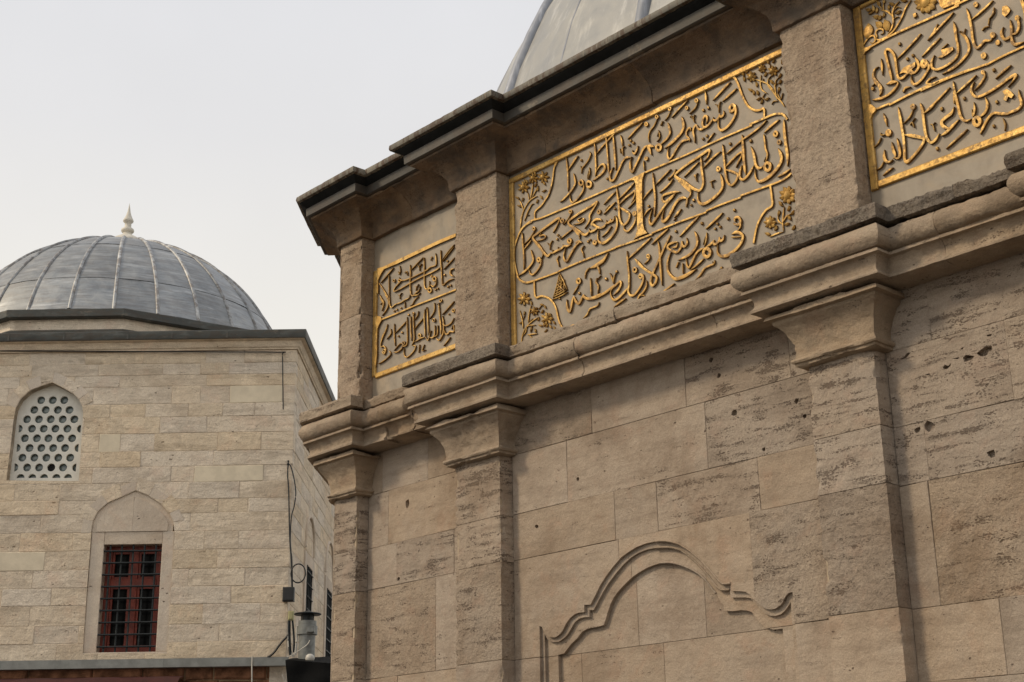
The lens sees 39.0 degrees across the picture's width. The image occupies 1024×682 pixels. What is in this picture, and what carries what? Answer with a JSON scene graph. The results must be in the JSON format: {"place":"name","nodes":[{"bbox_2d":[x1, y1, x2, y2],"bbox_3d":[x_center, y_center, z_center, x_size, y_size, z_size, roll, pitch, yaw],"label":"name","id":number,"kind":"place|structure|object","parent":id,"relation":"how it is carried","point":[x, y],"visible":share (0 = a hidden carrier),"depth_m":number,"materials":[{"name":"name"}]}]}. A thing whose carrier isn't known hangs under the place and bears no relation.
{"place":"outdoors","nodes":[
{"label":"outdoors","id":0,"kind":"place"},
{"bbox_2d":[0,0,543,399],"label":"sky","id":1,"kind":"structure","parent":0,"point":[210,119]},
{"bbox_2d":[296,0,1023,681],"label":"fountain house","id":2,"kind":"structure","parent":0,"point":[680,340],"depth_m":10.40,"materials":[{"name":"stone"}]},
{"label":"ground","id":3,"kind":"structure","parent":0,"visible":0},
{"bbox_2d":[0,676,182,681],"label":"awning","id":4,"kind":"object","parent":3,"relation":"on","point":[139,679],"visible":1,"depth_m":25.87,"materials":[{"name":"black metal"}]},
{"bbox_2d":[0,204,335,681],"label":"domed tomb","id":5,"kind":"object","parent":3,"relation":"on","point":[143,505],"visible":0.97,"depth_m":27.80,"materials":[{"name":"stone"}]},
{"bbox_2d":[10,385,82,480],"bbox_3d":[-9.014,1.778,28.068,1.450,2.053,0.068,-1,-18,0],"label":"lattice window","id":6,"kind":"structure","parent":5,"relation":"in","point":[52,446],"depth_m":28.02,"materials":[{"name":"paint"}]},
{"bbox_2d":[83,491,174,653],"bbox_3d":[-7.133,4.409,27.198,1.670,3.168,0.390,-1,-18,0],"label":"barred window","id":7,"kind":"structure","parent":5,"relation":"in","point":[130,578],"depth_m":27.13,"materials":[{"name":"stone"}]},
{"bbox_2d":[0,350,285,408],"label":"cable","id":8,"kind":"object","parent":5,"relation":"attached to","point":[167,351],"visible":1,"depth_m":28.31,"materials":[{"name":"black rubber"}]},
{"bbox_2d":[0,657,288,670],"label":"gutter","id":9,"kind":"object","parent":5,"relation":"attached to","point":[138,663],"visible":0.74,"depth_m":26.27,"materials":[{"name":"grey metal"}]},
{"bbox_2d":[251,657,252,681],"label":"wire","id":10,"kind":"object","parent":9,"relation":"hanging from","point":[252,669],"visible":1,"depth_m":26.20,"materials":[{"name":"white plastic"}]},
{"bbox_2d":[282,587,294,601],"bbox_3d":[-4.144,4.702,26.820,0.210,0.264,0.142,-1,-18,0],"label":"junction box","id":11,"kind":"object","parent":5,"relation":"attached to","point":[288,595],"visible":1,"depth_m":26.76,"materials":[{"name":"black plastic"}]},
{"bbox_2d":[288,620,291,655],"bbox_3d":[-4.075,5.454,26.530,0.105,0.638,0.060,-1,-18,0],"label":"pipe","id":12,"kind":"object","parent":5,"relation":"attached to","point":[289,636],"visible":0.97,"depth_m":26.51,"materials":[{"name":"black metal"}]},
{"bbox_2d":[267,634,287,657],"bbox_3d":[-4.274,5.576,26.490,0.419,0.473,0.044,-1,-18,0],"label":"cable","id":13,"kind":"object","parent":12,"relation":"attached to","point":[277,647],"visible":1,"depth_m":26.46,"materials":[{"name":"black rubber"}]},
{"bbox_2d":[288,611,293,620],"bbox_3d":[-4.083,5.077,26.712,0.101,0.171,0.092,-1,-18,0],"label":"cable connector","id":14,"kind":"object","parent":5,"relation":"attached to","point":[290,615],"visible":1,"depth_m":26.68,"materials":[{"name":"plastic"}]},
{"bbox_2d":[292,621,294,651],"bbox_3d":[-4.016,5.423,26.541,0.080,0.576,0.040,-1,-18,0],"label":"pipe","id":15,"kind":"object","parent":5,"relation":"attached to","point":[293,630],"visible":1,"depth_m":26.53,"materials":[{"name":"black metal"}]},
{"bbox_2d":[302,516,315,611],"bbox_3d":[-4.190,5.144,29.488,0.148,3.164,1.378,-1,-18,0],"label":"side window","id":16,"kind":"structure","parent":5,"relation":"in","point":[308,585],"depth_m":29.50,"materials":[{"name":"stone"}]},
{"bbox_2d":[323,541,332,656],"bbox_3d":[-4.191,6.144,32.712,0.148,3.225,1.486,-1,-18,0],"label":"side window","id":17,"kind":"structure","parent":5,"relation":"in","point":[328,586],"depth_m":32.49,"materials":[{"name":"metal"}]},
{"bbox_2d":[285,656,330,681],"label":"black sheet roof","id":18,"kind":"structure","parent":3,"relation":"on","point":[317,669],"depth_m":25.52,"materials":[{"name":"metal"}]},
{"bbox_2d":[294,610,320,658],"bbox_3d":[-3.723,5.462,26.260,0.504,1.132,0.516,15,-24,-40],"label":"roof vent","id":19,"kind":"object","parent":18,"relation":"on","point":[306,629],"visible":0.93,"depth_m":26.17,"materials":[{"name":"metal"}]},
{"bbox_2d":[305,654,314,660],"bbox_3d":[-3.624,5.694,25.924,0.170,0.170,0.170,15,-24,-40],"label":"round cap","id":20,"kind":"object","parent":18,"relation":"on","point":[310,657],"visible":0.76,"depth_m":25.87,"materials":[{"name":"white plastic"}]},
{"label":"pipe","id":21,"kind":"object","parent":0,"visible":0},
{"bbox_2d":[294,626,297,654],"bbox_3d":[-3.956,5.495,26.517,0.065,0.524,0.048,-1,-18,0],"label":"pipe","id":22,"kind":"object","parent":21,"relation":"attached to","point":[296,644],"visible":0.78,"depth_m":26.49,"materials":[{"name":"white plastic"}]},
{"bbox_3d":[-4.279,2.325,27.614,0.073,0.107,0.077,15,-24,-40],"label":"wall hook","id":23,"kind":"object","parent":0,"visible":0},
{"bbox_2d":[287,465,291,586],"bbox_3d":[-4.186,3.463,27.242,0.181,2.379,0.028,-1,-18,0],"label":"cable","id":24,"kind":"object","parent":23,"relation":"hanging from","point":[289,513],"visible":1,"depth_m":27.34,"materials":[{"name":"black rubber"}]},
{"bbox_2d":[288,464,295,586],"bbox_3d":[-4.165,3.455,27.213,0.175,2.345,0.026,-1,-18,0],"label":"cable","id":25,"kind":"object","parent":23,"relation":"hanging from","point":[291,523],"visible":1,"depth_m":27.22,"materials":[{"name":"black rubber"}]},
{"bbox_2d":[290,563,305,582],"bbox_3d":[-3.979,4.323,26.905,0.295,0.374,0.028,-1,-18,0],"label":"cable coil","id":26,"kind":"object","parent":25,"relation":"hanging from","point":[291,573],"visible":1,"depth_m":26.90,"materials":[{"name":"black rubber"}]}
]}

